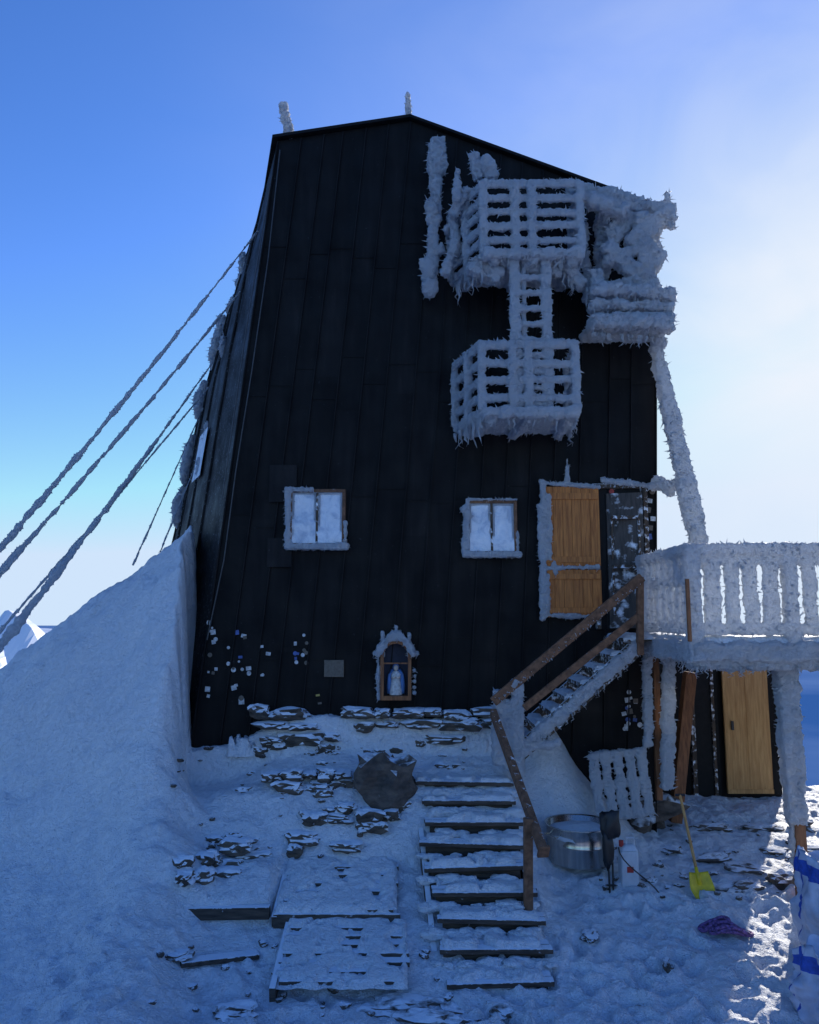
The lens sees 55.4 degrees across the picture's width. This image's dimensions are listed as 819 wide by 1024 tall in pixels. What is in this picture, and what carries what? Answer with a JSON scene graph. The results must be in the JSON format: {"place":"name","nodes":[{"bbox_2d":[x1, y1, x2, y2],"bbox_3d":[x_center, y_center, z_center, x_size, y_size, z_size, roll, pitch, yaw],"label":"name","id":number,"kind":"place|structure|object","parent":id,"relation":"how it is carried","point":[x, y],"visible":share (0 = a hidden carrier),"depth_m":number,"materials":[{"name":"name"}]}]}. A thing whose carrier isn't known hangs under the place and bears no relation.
{"place":"outdoors","nodes":[
{"label":"outdoors","id":0,"kind":"place"},
{"bbox_2d":[0,610,44,668],"bbox_3d":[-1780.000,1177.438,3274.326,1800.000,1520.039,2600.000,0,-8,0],"label":"distant mountain","id":1,"kind":"structure","parent":0,"point":[28,634],"depth_m":3316.44,"materials":[{"name":"white snow"}]},
{"bbox_2d":[40,628,51,633],"bbox_3d":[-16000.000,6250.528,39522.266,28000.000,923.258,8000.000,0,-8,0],"label":"distant mountain","id":2,"kind":"structure","parent":0,"point":[45,630],"depth_m":39236.88,"materials":[{"name":"white snow"}]},
{"bbox_2d":[0,525,818,1023],"bbox_3d":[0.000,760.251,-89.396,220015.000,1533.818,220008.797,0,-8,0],"label":"ground","id":3,"kind":"structure","parent":0,"point":[100,821],"depth_m":9.52,"materials":[{"name":"white snow"}]},
{"bbox_2d":[180,949,259,967],"bbox_3d":[-1.967,4.630,8.090,0.804,0.096,0.150,3,-8,-24],"label":"wooden plank","id":4,"kind":"object","parent":3,"relation":"on","point":[219,958],"visible":0.87,"depth_m":8.06,"materials":[{"name":"brown wood"}]},
{"bbox_2d":[188,904,270,920],"bbox_3d":[-2.335,4.454,8.663,1.572,0.160,0.100,0,-8,1],"label":"wooden plank","id":5,"kind":"object","parent":3,"relation":"on","point":[239,912],"visible":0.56,"depth_m":8.61,"materials":[{"name":"brown wood"}]},
{"bbox_2d":[175,767,400,886],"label":"terrace wall","id":6,"kind":"structure","parent":3,"relation":"on","point":[369,819],"depth_m":9.80,"materials":[{"name":"stone"}]},
{"bbox_2d":[172,734,464,867],"bbox_3d":[-1.004,3.762,10.235,3.586,1.337,2.597,0,-8,0],"label":"stone rubble","id":7,"kind":"object","parent":3,"relation":"on","point":[183,860],"visible":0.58,"depth_m":10.33,"materials":[{"name":"grey stone"}]},
{"bbox_2d":[269,856,409,1001],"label":"boardwalk","id":8,"kind":"structure","parent":3,"relation":"on","point":[323,909],"depth_m":8.44,"materials":[{"name":"white wood"}]},
{"bbox_2d":[227,732,488,756],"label":"snow on foundation","id":9,"kind":"structure","parent":3,"relation":"on","point":[238,746],"depth_m":11.37,"materials":[{"name":"white snow"}]},
{"bbox_2d":[247,703,491,746],"bbox_3d":[-0.437,3.152,11.522,3.914,0.641,0.490,0,-8,0],"label":"stone foundation","id":10,"kind":"object","parent":3,"relation":"on","point":[452,720],"visible":0.98,"depth_m":11.40,"materials":[{"name":"grey stone"}]},
{"bbox_2d":[353,751,417,809],"bbox_3d":[-0.333,3.587,10.494,0.899,0.773,0.907,0,-8,0],"label":"boulder","id":11,"kind":"object","parent":3,"relation":"on","point":[383,780],"visible":0.98,"depth_m":10.20,"materials":[{"name":"grey stone"}]},
{"bbox_2d":[169,92,708,831],"bbox_3d":[-1.038,0.131,14.509,10.723,13.932,7.196,0,-8,0],"label":"mountain hut","id":12,"kind":"object","parent":3,"relation":"on","point":[437,382],"visible":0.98,"depth_m":12.08,"materials":[{"name":"black wood"}]},
{"bbox_2d":[0,387,208,633],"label":"guy cable","id":13,"kind":"object","parent":12,"relation":"attached to","point":[2,627],"visible":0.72,"depth_m":12.63,"materials":[{"name":"metal"}]},
{"bbox_2d":[0,362,212,652],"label":"guy cable","id":14,"kind":"object","parent":12,"relation":"attached to","point":[12,630],"visible":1,"depth_m":11.92,"materials":[{"name":"metal"}]},
{"bbox_2d":[0,291,240,577],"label":"guy cable","id":15,"kind":"object","parent":12,"relation":"attached to","point":[11,559],"visible":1,"depth_m":11.19,"materials":[{"name":"metal"}]},
{"bbox_2d":[0,230,258,552],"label":"guy cable","id":16,"kind":"object","parent":12,"relation":"attached to","point":[39,502],"visible":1,"depth_m":10.68,"materials":[{"name":"metal"}]},
{"bbox_2d":[132,408,202,565],"bbox_3d":[-4.386,-0.604,14.349,0.068,3.321,2.365,-1,-8,11],"label":"guy cable","id":17,"kind":"object","parent":12,"relation":"attached to","point":[143,541],"visible":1,"depth_m":14.00,"materials":[{"name":"metal"}]},
{"bbox_2d":[158,467,194,552],"bbox_3d":[-4.112,-0.381,14.319,0.082,2.455,2.321,0,-8,3],"label":"guy cable","id":18,"kind":"object","parent":12,"relation":"attached to","point":[172,520],"visible":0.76,"depth_m":13.73,"materials":[{"name":"metal"}]},
{"bbox_2d":[282,485,349,551],"bbox_3d":[-1.431,0.098,11.988,1.062,1.046,0.209,0,-7,0],"label":"window","id":19,"kind":"structure","parent":12,"relation":"in","point":[316,520],"depth_m":12.00,"materials":[{"name":"white wood"}]},
{"bbox_2d":[373,625,419,701],"bbox_3d":[-0.203,2.255,11.625,0.722,1.148,0.301,0,-8,0],"label":"wall shrine","id":20,"kind":"object","parent":12,"relation":"attached to","point":[394,682],"depth_m":11.60,"materials":[{"name":"paint"}]},
{"bbox_2d":[460,497,522,558],"bbox_3d":[1.245,0.243,11.971,0.963,0.985,0.220,0,-7,0],"label":"window","id":21,"kind":"structure","parent":12,"relation":"in","point":[489,528],"depth_m":11.98,"materials":[{"name":"white wood"}]},
{"bbox_2d":[593,484,649,628],"bbox_3d":[3.256,0.665,11.915,0.841,2.231,0.200,0,-7,0],"label":"entrance door","id":22,"kind":"structure","parent":12,"relation":"in","point":[623,514],"depth_m":11.94,"materials":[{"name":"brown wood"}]},
{"bbox_2d":[148,746,818,1023],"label":"rock slabs","id":23,"kind":"object","parent":3,"relation":"on","point":[408,1008],"visible":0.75,"depth_m":8.01,"materials":[{"name":"grey stone"}]},
{"bbox_2d":[415,709,559,1003],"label":"staircase","id":24,"kind":"structure","parent":3,"relation":"on","point":[495,847],"depth_m":8.79,"materials":[{"name":"brown wood"}]},
{"bbox_2d":[488,574,644,776],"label":"staircase","id":25,"kind":"structure","parent":3,"relation":"on","point":[604,663],"depth_m":10.65,"materials":[{"name":"brown wood"}]},
{"bbox_2d":[544,814,614,869],"bbox_3d":[2.240,4.332,10.273,0.983,0.472,0.910,0,-8,0],"label":"steel cooking pot","id":26,"kind":"object","parent":3,"relation":"on","point":[574,841],"visible":0.75,"depth_m":9.94,"materials":[{"name":"silver metal"}]},
{"bbox_2d":[584,746,657,819],"bbox_3d":[2.934,3.794,10.890,0.958,0.989,0.401,1,-8,-9],"label":"wooden pallet","id":27,"kind":"object","parent":3,"relation":"on","point":[620,782],"visible":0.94,"depth_m":10.84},
{"bbox_2d":[618,837,638,886],"bbox_3d":[2.745,4.377,9.790,0.220,0.572,0.184,0,-8,0],"label":"plastic jerrycan","id":28,"kind":"object","parent":3,"relation":"on","point":[628,875],"visible":0.94,"depth_m":9.71,"materials":[{"name":"white plastic"}]},
{"bbox_2d":[599,810,658,892],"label":"ski poles","id":29,"kind":"object","parent":3,"relation":"on","point":[610,828],"visible":1,"depth_m":9.60,"materials":[{"name":"black plastic"}]},
{"bbox_2d":[629,792,690,833],"bbox_3d":[3.550,4.509,11.709,1.022,0.683,0.789,2,-8,-14],"label":"boulder","id":30,"kind":"object","parent":3,"relation":"on","point":[669,806],"visible":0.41,"depth_m":11.46,"materials":[{"name":"grey stone"}]},
{"bbox_2d":[675,794,714,898],"bbox_3d":[3.575,4.209,9.821,0.312,1.136,0.683,0,-8,0],"label":"snow shovel","id":31,"kind":"object","parent":3,"relation":"on","point":[698,881],"visible":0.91,"depth_m":9.62,"materials":[{"name":"yellow plastic"}]},
{"bbox_2d":[604,538,818,895],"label":"timber deck","id":32,"kind":"structure","parent":3,"relation":"on","point":[785,651],"depth_m":9.50,"materials":[{"name":"white wood"}]},
{"bbox_2d":[659,659,782,797],"bbox_3d":[5.133,4.744,14.732,2.465,4.240,3.150,0,-8,0],"label":"storage annex","id":33,"kind":"object","parent":3,"relation":"on","point":[733,753],"visible":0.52,"depth_m":13.36,"materials":[{"name":"brown wood"}]},
{"bbox_2d":[693,669,721,796],"bbox_3d":[5.114,3.711,13.442,0.416,2.350,0.010,0,-7,0],"label":"dark doorway","id":34,"kind":"structure","parent":33,"relation":"in","point":[702,704],"depth_m":13.42,"materials":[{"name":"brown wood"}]},
{"bbox_2d":[721,670,772,792],"bbox_3d":[5.775,3.665,13.361,0.775,2.220,0.050,0,-7,0],"label":"pine door","id":35,"kind":"structure","parent":33,"relation":"in","point":[734,700],"depth_m":13.33,"materials":[{"name":"brown wood"}]},
{"bbox_2d":[698,915,754,936],"bbox_3d":[3.506,4.609,8.678,0.551,0.162,0.396,-6,-10,39],"label":"purple rope","id":36,"kind":"object","parent":3,"relation":"on","point":[720,924],"visible":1,"depth_m":8.62,"materials":[{"name":"purple fabric"}]},
{"bbox_2d":[788,934,818,1023],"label":"bulk bag","id":37,"kind":"object","parent":3,"relation":"on","point":[803,979],"visible":0.99,"depth_m":7.15,"materials":[{"name":"white fabric"}]},
{"bbox_2d":[789,845,818,944],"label":"bulk bag","id":38,"kind":"object","parent":3,"relation":"on","point":[804,902],"visible":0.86,"depth_m":8.09,"materials":[{"name":"white fabric"}]},
{"bbox_2d":[0,0,818,625],"label":"sky","id":39,"kind":"structure","parent":0,"point":[136,135],"materials":[{"name":"blue"}]}
]}

